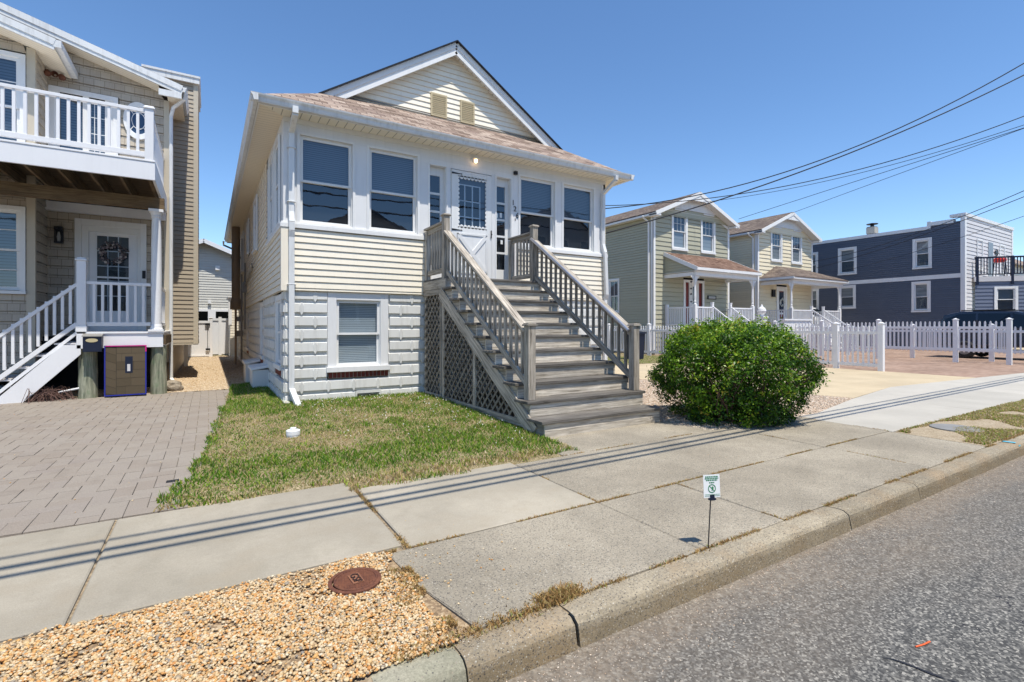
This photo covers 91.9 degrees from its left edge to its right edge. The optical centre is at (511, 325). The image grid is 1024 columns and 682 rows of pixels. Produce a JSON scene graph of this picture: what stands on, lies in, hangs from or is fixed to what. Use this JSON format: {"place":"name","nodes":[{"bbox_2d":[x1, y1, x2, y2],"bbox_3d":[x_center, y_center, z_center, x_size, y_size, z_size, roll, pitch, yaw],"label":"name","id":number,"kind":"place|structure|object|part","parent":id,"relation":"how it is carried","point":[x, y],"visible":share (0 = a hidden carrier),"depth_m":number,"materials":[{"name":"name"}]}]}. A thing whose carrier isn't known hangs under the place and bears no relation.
{"place":"outdoors","nodes":[
{"label":"outdoors","id":0,"kind":"place"},
{"bbox_2d":[0,390,228,537],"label":"paver driveway","id":1,"kind":"structure","parent":0,"point":[95,459],"depth_m":5.00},
{"bbox_2d":[21,385,76,403],"bbox_3d":[-8.080,1.171,8.629,0.573,0.265,0.722,0,0,37],"label":"brush pile","id":2,"kind":"object","parent":1,"relation":"on","point":[50,393],"visible":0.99,"depth_m":8.57,"materials":[{"name":"brown wood"}]},
{"bbox_2d":[58,387,78,392],"bbox_3d":[-7.857,1.140,8.802,0.308,0.095,0.036,0,0,-28],"label":"white pipe","id":3,"kind":"object","parent":2,"relation":"on","point":[69,390],"visible":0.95,"depth_m":8.79,"materials":[{"name":"plastic"}]},
{"bbox_2d":[104,345,146,396],"bbox_3d":[-7.079,0.812,9.079,0.616,0.916,0.026,0,0,-32],"label":"framed panel","id":4,"kind":"object","parent":1,"relation":"on","point":[125,369],"visible":1,"depth_m":9.07,"materials":[{"name":"brown wood"}]},
{"bbox_2d":[27,356,244,399],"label":"alley gravel","id":5,"kind":"structure","parent":0,"point":[100,393],"depth_m":12.96,"materials":[{"name":"beige gravel"}]},
{"bbox_2d":[167,380,183,391],"bbox_3d":[-6.772,1.193,9.879,0.390,0.254,0.330,0,0,-32],"label":"rock","id":6,"kind":"object","parent":5,"relation":"on","point":[173,385],"visible":0.66,"depth_m":9.79,"materials":[{"name":"beige stone"}]},
{"bbox_2d":[188,317,212,356],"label":"garden gate","id":7,"kind":"structure","parent":5,"relation":"on","point":[204,347],"depth_m":20.81,"materials":[{"name":"white plastic"}]},
{"bbox_2d":[242,358,259,382],"bbox_3d":[-6.134,1.040,11.646,0.330,0.539,0.830,0,0,-32],"label":"well box","id":8,"kind":"object","parent":5,"relation":"on","point":[247,362],"visible":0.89,"depth_m":11.29,"materials":[{"name":"white paint"}]},
{"bbox_2d":[194,354,228,356],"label":"back yard","id":9,"kind":"structure","parent":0,"point":[214,355],"depth_m":21.77,"materials":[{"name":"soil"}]},
{"bbox_2d":[213,317,228,354],"bbox_3d":[-12.633,0.450,22.300,1.440,1.700,0.130,0,0,-32],"label":"vinyl fence","id":10,"kind":"object","parent":9,"relation":"on","point":[220,336],"visible":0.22,"depth_m":22.02,"materials":[{"name":"white plastic"}]},
{"bbox_2d":[0,551,477,681],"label":"verge","id":11,"kind":"structure","parent":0,"point":[435,607],"depth_m":2.10,"materials":[{"name":"beige gravel"}]},
{"bbox_2d":[328,567,380,596],"bbox_3d":[-0.799,1.296,2.519,0.260,0.028,0.260,0,0,-32],"label":"meter cover","id":12,"kind":"object","parent":11,"relation":"on","point":[354,581],"visible":0.99,"depth_m":2.50,"materials":[{"name":"metal"}]},
{"bbox_2d":[0,463,595,642],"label":"sidewalk","id":13,"kind":"structure","parent":0,"point":[148,560],"depth_m":3.02,"materials":[{"name":"concrete"}]},
{"bbox_2d":[153,382,579,511],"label":"lawn ground","id":14,"kind":"structure","parent":0,"point":[301,486],"depth_m":5.20,"materials":[{"name":"green plant"}]},
{"bbox_2d":[286,427,299,437],"bbox_3d":[-2.471,1.233,5.593,0.148,0.174,0.148,0,0,-32],"label":"drain pipe cap","id":15,"kind":"object","parent":14,"relation":"on","point":[291,432],"visible":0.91,"depth_m":5.54,"materials":[{"name":"white plastic"}]},
{"bbox_2d":[300,392,522,438],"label":"clover flowers","id":16,"kind":"object","parent":14,"relation":"on","point":[390,398],"visible":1,"depth_m":7.34,"materials":[{"name":"white plant"}]},
{"bbox_2d":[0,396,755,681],"bbox_3d":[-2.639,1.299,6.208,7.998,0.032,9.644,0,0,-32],"label":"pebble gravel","id":17,"kind":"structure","parent":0,"point":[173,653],"depth_m":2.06,"materials":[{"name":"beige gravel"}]},
{"bbox_2d":[0,0,1023,264],"label":"sky","id":18,"kind":"structure","parent":0,"point":[681,97],"materials":[{"name":"blue"}]},
{"bbox_2d":[26,347,1013,681],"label":"yard soil","id":19,"kind":"structure","parent":0,"point":[364,679],"depth_m":3.12,"materials":[{"name":"brown soil"}]},
{"bbox_2d":[0,2,200,403],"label":"beige house","id":20,"kind":"structure","parent":19,"relation":"on","point":[99,146],"depth_m":9.54,"materials":[{"name":"beige"}]},
{"bbox_2d":[0,204,25,293],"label":"window","id":21,"kind":"structure","parent":20,"relation":"in","point":[12,218],"depth_m":9.09,"materials":[{"name":"glass"}]},
{"bbox_2d":[0,50,25,141],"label":"window","id":22,"kind":"structure","parent":20,"relation":"in","point":[12,64],"depth_m":9.09,"materials":[{"name":"glass"}]},
{"bbox_2d":[48,84,117,154],"bbox_3d":[-8.889,-3.855,10.304,1.110,2.010,0.120,0,0,-32],"label":"sliding door","id":23,"kind":"structure","parent":20,"relation":"in","point":[52,100],"depth_m":10.27,"materials":[{"name":"white paint"}]},
{"bbox_2d":[82,333,103,351],"bbox_3d":[-7.458,0.297,8.812,0.280,0.325,0.140,0,0,-32],"label":"mailbox","id":24,"kind":"object","parent":20,"relation":"attached to","point":[93,342],"visible":1,"depth_m":8.78,"materials":[{"name":"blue metal"}]},
{"bbox_2d":[97,241,128,264],"bbox_3d":[-8.434,-1.539,10.478,0.553,0.520,0.107,0,0,-32],"label":"wreath","id":25,"kind":"object","parent":20,"relation":"attached to","point":[123,256],"visible":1,"depth_m":10.46,"materials":[{"name":"grey plant"}]},
{"bbox_2d":[89,232,137,330],"bbox_3d":[-8.505,-0.970,10.568,0.940,2.160,0.110,0,0,-32],"label":"storm door","id":26,"kind":"structure","parent":20,"relation":"in","point":[126,271],"depth_m":10.58,"materials":[{"name":"white glass"}]},
{"bbox_2d":[123,102,144,139],"bbox_3d":[-8.090,-4.440,10.732,0.528,0.800,0.045,0,0,-32],"label":"oval window","id":27,"kind":"structure","parent":20,"relation":"in","point":[135,104],"depth_m":10.70,"materials":[{"name":"white glass"}]},
{"bbox_2d":[198,239,231,320],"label":"house","id":28,"kind":"structure","parent":19,"relation":"on","point":[215,276],"depth_m":25.69,"materials":[{"name":"white"}]},
{"bbox_2d":[226,296,238,356],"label":"garden shed","id":29,"kind":"structure","parent":19,"relation":"on","point":[231,324],"depth_m":20.92,"materials":[{"name":"white wood"}]},
{"bbox_2d":[248,363,268,387],"bbox_3d":[-5.137,1.040,10.029,0.320,0.539,0.830,0,0,-32],"label":"well box","id":30,"kind":"object","parent":19,"relation":"on","point":[259,375],"visible":0.77,"depth_m":9.72,"materials":[{"name":"white paint"}]},
{"bbox_2d":[223,40,634,404],"bbox_3d":[-4.253,-2.267,15.222,7.725,7.193,14.399,0,0,-32],"label":"yellow bungalow","id":31,"kind":"object","parent":19,"relation":"on","point":[344,195],"visible":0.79,"depth_m":8.97,"materials":[{"name":"beige plastic"}]},
{"bbox_2d":[240,231,244,273],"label":"window","id":32,"kind":"structure","parent":31,"relation":"in","point":[242,236],"depth_m":16.57,"materials":[{"name":"white paint"}]},
{"bbox_2d":[245,218,249,256],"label":"window","id":33,"kind":"structure","parent":31,"relation":"in","point":[247,223],"depth_m":14.03,"materials":[{"name":"glass"}]},
{"bbox_2d":[246,308,249,350],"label":"window","id":34,"kind":"structure","parent":31,"relation":"in","point":[247,348],"depth_m":15.34,"materials":[{"name":"white paint"}]},
{"bbox_2d":[252,194,258,254],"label":"window","id":35,"kind":"structure","parent":31,"relation":"in","point":[255,204],"depth_m":11.96,"materials":[{"name":"white paint"}]},
{"bbox_2d":[258,302,264,359],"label":"window","id":36,"kind":"structure","parent":31,"relation":"in","point":[262,317],"depth_m":11.40,"materials":[{"name":"white paint"}]},
{"bbox_2d":[268,151,273,238],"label":"window","id":37,"kind":"structure","parent":31,"relation":"in","point":[270,163],"depth_m":9.31,"materials":[{"name":"white paint"}]},
{"bbox_2d":[273,133,280,230],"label":"window","id":38,"kind":"structure","parent":31,"relation":"in","point":[277,146],"depth_m":8.42,"materials":[{"name":"white paint"}]},
{"bbox_2d":[273,294,282,370],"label":"window","id":39,"kind":"structure","parent":31,"relation":"in","point":[278,300],"depth_m":8.72,"materials":[{"name":"white paint"}]},
{"bbox_2d":[300,135,351,226],"bbox_3d":[-3.084,-2.360,8.206,0.835,1.410,0.124,0,0,-32],"label":"window","id":40,"kind":"structure","parent":31,"relation":"in","point":[325,165],"depth_m":8.23,"materials":[{"name":"glass"}]},
{"bbox_2d":[336,300,379,366],"bbox_3d":[-2.645,0.121,8.493,0.755,1.128,0.124,0,0,-32],"label":"window","id":41,"kind":"structure","parent":31,"relation":"in","point":[357,321],"depth_m":8.51,"materials":[{"name":"glass"}]},
{"bbox_2d":[369,148,416,233],"bbox_3d":[-2.124,-2.360,8.794,0.873,1.410,0.124,0,0,-32],"label":"window","id":42,"kind":"structure","parent":31,"relation":"in","point":[392,176],"depth_m":8.83,"materials":[{"name":"glass"}]},
{"bbox_2d":[430,166,445,278],"bbox_3d":[-1.412,-1.895,9.234,0.332,2.134,0.179,0,0,-32],"label":"sidelight window","id":43,"kind":"structure","parent":31,"relation":"in","point":[437,176],"depth_m":9.29,"materials":[{"name":"white paint"}]},
{"bbox_2d":[451,169,491,278],"bbox_3d":[-0.765,-1.903,9.508,0.862,2.085,0.067,0,0,-32],"label":"storm door","id":44,"kind":"structure","parent":31,"relation":"in","point":[477,241],"depth_m":9.54,"materials":[{"name":"white paint"}]},
{"bbox_2d":[458,178,485,227],"bbox_3d":[-0.833,-1.905,9.619,0.862,2.090,0.086,0,0,-32],"label":"inner door","id":45,"kind":"structure","parent":31,"relation":"in","point":[472,195],"depth_m":9.66,"materials":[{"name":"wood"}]},
{"bbox_2d":[497,178,510,279],"bbox_3d":[-0.209,-1.895,9.970,0.342,2.134,0.179,0,0,-32],"label":"sidelight window","id":46,"kind":"structure","parent":31,"relation":"in","point":[503,186],"depth_m":10.04,"materials":[{"name":"white paint"}]},
{"bbox_2d":[520,176,553,247],"bbox_3d":[0.492,-2.360,10.397,0.885,1.410,0.124,0,0,-32],"label":"window","id":47,"kind":"structure","parent":31,"relation":"in","point":[536,196],"depth_m":10.47,"materials":[{"name":"glass"}]},
{"bbox_2d":[564,185,592,251],"bbox_3d":[1.424,-2.360,10.968,0.860,1.410,0.124,0,0,-32],"label":"window","id":48,"kind":"structure","parent":31,"relation":"in","point":[578,202],"depth_m":11.04,"materials":[{"name":"glass"}]},
{"bbox_2d":[423,213,661,436],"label":"wooden staircase","id":49,"kind":"structure","parent":19,"relation":"on","point":[549,355],"depth_m":7.33,"materials":[{"name":"grey wood"}]},
{"bbox_2d":[703,474,719,548],"bbox_3d":[1.173,1.097,2.908,0.104,0.446,0.022,0,0,-10],"label":"lawn sign","id":50,"kind":"object","parent":19,"relation":"on","point":[711,485],"visible":0.94,"depth_m":2.91,"materials":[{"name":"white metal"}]},
{"bbox_2d":[628,378,853,429],"bbox_3d":[2.354,1.308,10.848,4.550,0.001,8.160,0,0,-32],"label":"gravel bed","id":51,"kind":"object","parent":19,"relation":"on","point":[648,395],"visible":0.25,"depth_m":8.36,"materials":[{"name":"beige gravel"}]},
{"bbox_2d":[645,312,833,428],"bbox_3d":[3.087,0.588,7.022,2.305,1.583,2.225,0,0,-1],"label":"privet bush","id":52,"kind":"object","parent":51,"relation":"on","point":[731,397],"visible":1,"depth_m":6.45,"materials":[{"name":"green plant"}]},
{"bbox_2d":[659,348,1023,377],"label":"parking lot","id":53,"kind":"structure","parent":19,"relation":"on","point":[930,362],"depth_m":17.21,"materials":[{"name":"red brick"}]},
{"bbox_2d":[605,192,761,354],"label":"sage cottage","id":54,"kind":"structure","parent":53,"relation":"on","point":[656,267],"depth_m":23.46,"materials":[{"name":"green"}]},
{"bbox_2d":[608,278,619,312],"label":"window","id":55,"kind":"structure","parent":54,"relation":"in","point":[613,284],"depth_m":24.67,"materials":[{"name":"white paint"}]},
{"bbox_2d":[671,215,688,251],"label":"window","id":56,"kind":"structure","parent":54,"relation":"in","point":[679,226],"depth_m":23.44,"materials":[{"name":"glass"}]},
{"bbox_2d":[686,282,700,326],"bbox_3d":[8.731,-1.025,23.934,1.240,2.150,0.030,0,0,-32],"label":"door","id":57,"kind":"structure","parent":54,"relation":"in","point":[687,283],"depth_m":23.75,"materials":[{"name":"wood"}]},
{"bbox_2d":[700,220,715,254],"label":"window","id":58,"kind":"structure","parent":54,"relation":"in","point":[708,230],"depth_m":24.55,"materials":[{"name":"white glass"}]},
{"bbox_2d":[755,304,768,353],"bbox_3d":[10.704,0.180,21.232,0.380,2.240,0.380,0,0,-32],"label":"newel finial post","id":59,"kind":"object","parent":53,"relation":"on","point":[761,310],"visible":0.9,"depth_m":21.12,"materials":[{"name":"white paint"}]},
{"bbox_2d":[729,212,855,351],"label":"pale yellow cottage","id":60,"kind":"structure","parent":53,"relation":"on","point":[776,251],"depth_m":27.46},
{"bbox_2d":[770,233,782,262],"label":"window","id":61,"kind":"structure","parent":60,"relation":"in","point":[776,239],"depth_m":27.61,"materials":[{"name":"white paint"}]},
{"bbox_2d":[790,236,802,264],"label":"window","id":62,"kind":"structure","parent":60,"relation":"in","point":[796,243],"depth_m":28.69,"materials":[{"name":"white glass"}]},
{"bbox_2d":[778,319,811,350],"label":"planter wall","id":63,"kind":"structure","parent":53,"relation":"on","point":[790,322],"depth_m":22.76,"materials":[{"name":"white paint"}]},
{"bbox_2d":[773,320,875,355],"bbox_3d":[13.535,0.525,21.741,0.160,1.570,4.270,0,0,-32],"label":"picket fence","id":64,"kind":"object","parent":53,"relation":"on","point":[820,324],"visible":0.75,"depth_m":21.50,"materials":[{"name":"white plastic"}]},
{"bbox_2d":[797,324,1023,361],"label":"picket fence","id":65,"kind":"object","parent":53,"relation":"on","point":[991,354],"visible":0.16,"depth_m":19.43,"materials":[{"name":"white plastic"}]},
{"bbox_2d":[876,318,1012,364],"bbox_3d":[15.685,0.515,18.232,0.160,1.590,3.960,0,0,-32],"label":"picket fence","id":66,"kind":"object","parent":53,"relation":"on","point":[956,327],"visible":0.97,"depth_m":17.76,"materials":[{"name":"white plastic"}]},
{"bbox_2d":[937,309,1023,357],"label":"parked car","id":67,"kind":"object","parent":53,"relation":"on","point":[992,316],"visible":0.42,"depth_m":19.76,"materials":[{"name":"black paint"}]},
{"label":"side windows","id":68,"kind":"part","parent":67,"relation":"part of","materials":[{"name":"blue glass"}]},
{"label":"side windows","id":69,"kind":"part","parent":67,"relation":"part of","materials":[{"name":"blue glass"}]},
{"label":"side windows","id":70,"kind":"part","parent":67,"relation":"part of","materials":[{"name":"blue glass"}]},
{"bbox_2d":[813,212,1023,347],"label":"blue house","id":71,"kind":"structure","parent":19,"relation":"on","point":[936,283],"depth_m":27.23,"materials":[{"name":"plastic"}]},
{"bbox_2d":[813,252,817,272],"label":"window","id":72,"kind":"structure","parent":71,"relation":"in","point":[815,254],"depth_m":31.58,"materials":[{"name":"white paint"}]},
{"bbox_2d":[813,289,818,309],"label":"window","id":73,"kind":"structure","parent":71,"relation":"in","point":[815,291],"depth_m":31.56,"materials":[{"name":"white paint"}]},
{"bbox_2d":[837,285,855,308],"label":"window","id":74,"kind":"structure","parent":71,"relation":"in","point":[848,292],"depth_m":30.03,"materials":[{"name":"white paint"}]},
{"bbox_2d":[837,246,856,274],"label":"window","id":75,"kind":"structure","parent":71,"relation":"in","point":[844,266],"depth_m":30.03,"materials":[{"name":"white paint"}]},
{"bbox_2d":[911,281,930,311],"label":"window","id":76,"kind":"structure","parent":71,"relation":"in","point":[921,290],"depth_m":26.95,"materials":[{"name":"white paint"}]},
{"bbox_2d":[912,237,931,269],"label":"window","id":77,"kind":"structure","parent":71,"relation":"in","point":[922,259],"depth_m":26.91,"materials":[{"name":"white glass"}]},
{"bbox_2d":[976,238,982,270],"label":"window","id":78,"kind":"structure","parent":71,"relation":"in","point":[978,240],"depth_m":26.52,"materials":[{"name":"white paint"}]},
{"bbox_2d":[988,242,992,275],"bbox_3d":[26.389,-3.600,27.319,0.750,2.000,0.030,0,0,-32],"label":"door","id":79,"kind":"structure","parent":71,"relation":"in","point":[990,245],"depth_m":27.28,"materials":[{"name":"grey"}]},
{"bbox_2d":[999,244,1004,272],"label":"window","id":80,"kind":"structure","parent":71,"relation":"in","point":[1003,246],"depth_m":28.07,"materials":[{"name":"white paint"}]},
{"bbox_2d":[994,286,1017,309],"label":"window","id":81,"kind":"structure","parent":71,"relation":"in","point":[1003,299],"depth_m":25.46,"materials":[{"name":"white paint"}]},
{"bbox_3d":[19.314,-4.850,14.416,0.320,12.500,2.400,0,0,-32],"label":"utility pole","id":82,"kind":"object","parent":19,"relation":"on","visible":0},
{"bbox_2d":[605,75,1023,233],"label":"overhead wire","id":83,"kind":"object","parent":82,"relation":"attached to","point":[813,166],"visible":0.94,"depth_m":13.41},
{"bbox_2d":[605,63,1023,208],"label":"overhead wire","id":84,"kind":"object","parent":82,"relation":"attached to","point":[826,157],"visible":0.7,"depth_m":15.67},
{"bbox_2d":[605,116,1023,205],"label":"overhead wire","id":85,"kind":"object","parent":82,"relation":"attached to","point":[828,176],"visible":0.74,"depth_m":15.94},
{"bbox_2d":[701,125,1022,202],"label":"overhead wire","id":86,"kind":"object","parent":82,"relation":"attached to","point":[877,168],"visible":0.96,"depth_m":18.98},
{"bbox_2d":[740,128,1022,218],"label":"overhead wire","id":87,"kind":"object","parent":82,"relation":"attached to","point":[889,170],"visible":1,"depth_m":19.82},
{"bbox_2d":[793,128,1023,212],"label":"overhead wire","id":88,"kind":"object","parent":82,"relation":"attached to","point":[918,166],"visible":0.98,"depth_m":20.95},
{"bbox_2d":[813,191,1022,261],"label":"overhead wire","id":89,"kind":"object","parent":82,"relation":"attached to","point":[926,229],"visible":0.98,"depth_m":22.16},
{"bbox_2d":[817,197,1022,267],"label":"overhead wire","id":90,"kind":"object","parent":82,"relation":"attached to","point":[929,232],"visible":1,"depth_m":22.18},
{"bbox_2d":[849,216,1022,269],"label":"overhead wire","id":91,"kind":"object","parent":82,"relation":"attached to","point":[945,242],"visible":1,"depth_m":22.32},
{"bbox_2d":[607,352,683,364],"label":"back lawn","id":92,"kind":"structure","parent":0,"point":[622,356],"depth_m":19.73,"materials":[{"name":"plant"}]},
{"bbox_2d":[623,331,645,358],"bbox_3d":[4.781,0.720,19.337,0.620,1.120,0.660,0,0,-32],"label":"waste bin","id":93,"kind":"object","parent":92,"relation":"on","point":[641,342],"visible":0.42,"depth_m":19.19,"materials":[{"name":"blue plastic"}]},
{"bbox_2d":[607,322,885,370],"bbox_3d":[7.010,0.595,20.140,0.160,1.430,13.980,0,0,-32],"label":"picket fence","id":94,"kind":"object","parent":92,"relation":"on","point":[835,332],"visible":0.34,"depth_m":15.23,"materials":[{"name":"white plastic"}]},
{"bbox_2d":[390,417,986,630],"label":"sidewalk","id":95,"kind":"structure","parent":0,"point":[642,526],"depth_m":3.76,"materials":[{"name":"concrete"}]},
{"bbox_2d":[341,417,1023,664],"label":"dry weeds","id":96,"kind":"object","parent":95,"relation":"on","point":[551,596],"visible":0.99,"depth_m":2.43,"materials":[{"name":"brown plant"}]},
{"bbox_2d":[505,455,1023,681],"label":"road","id":97,"kind":"structure","parent":0,"point":[953,595],"depth_m":2.45,"materials":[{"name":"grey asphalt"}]},
{"bbox_2d":[883,657,955,681],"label":"road tar seam","id":98,"kind":"object","parent":97,"relation":"on","point":[920,669],"visible":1,"depth_m":2.06,"materials":[{"name":"black asphalt"}]},
{"bbox_2d":[915,641,930,647],"bbox_3d":[1.842,1.426,2.219,0.102,0.007,0.011,0,0,-21],"label":"plastic straw","id":99,"kind":"object","parent":97,"relation":"on","point":[923,644],"visible":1,"depth_m":2.21,"materials":[{"name":"orange plastic"}]},
{"bbox_2d":[615,362,973,397],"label":"driveway","id":100,"kind":"structure","parent":0,"point":[849,383],"depth_m":12.02,"materials":[{"name":"beige concrete"}]},
{"bbox_2d":[813,307,830,326],"bbox_3d":[17.587,-0.050,32.067,2.140,2.700,5.689,0,0,-32],"label":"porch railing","id":101,"kind":"object","parent":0,"point":[815,309],"depth_m":30.05,"materials":[{"name":"white paint"}]},
{"bbox_2d":[798,373,1023,431],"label":"sidewalk","id":102,"kind":"structure","parent":0,"point":[894,409],"depth_m":8.41,"materials":[{"name":"concrete"}]},
{"bbox_2d":[897,408,1023,445],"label":"verge","id":103,"kind":"structure","parent":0,"point":[927,431],"depth_m":6.31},
{"bbox_2d":[607,355,1023,444],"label":"verge grass","id":104,"kind":"structure","parent":103,"relation":"on","point":[987,436],"depth_m":6.72,"materials":[{"name":"green plant"}]},
{"bbox_2d":[929,424,983,431],"bbox_3d":[5.642,1.299,6.296,0.520,0.022,0.520,0,0,-32],"label":"meter cover","id":105,"kind":"object","parent":103,"relation":"on","point":[949,427],"visible":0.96,"depth_m":6.28,"materials":[{"name":"metal"}]},
{"bbox_2d":[992,258,1007,275],"bbox_3d":[25.978,-3.114,26.371,0.540,1.152,0.526,0,0,-32],"label":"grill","id":106,"kind":"object","parent":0,"point":[1003,264],"visible":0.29,"depth_m":26.18,"materials":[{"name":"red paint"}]},
{"bbox_2d":[1014,259,1023,275],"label":"distant house","id":107,"kind":"structure","parent":0,"point":[1018,268],"depth_m":34.61,"materials":[{"name":"white"}]},
{"label":"ground","id":108,"kind":"structure","parent":0,"visible":0},
{"bbox_2d":[370,645,466,681],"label":"kerb","id":109,"kind":"structure","parent":108,"relation":"on","point":[445,665],"depth_m":1.90,"materials":[{"name":"concrete"}]},
{"bbox_2d":[453,434,1023,681],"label":"kerb","id":110,"kind":"structure","parent":108,"relation":"on","point":[501,654],"depth_m":2.61,"materials":[{"name":"concrete"}]}
]}

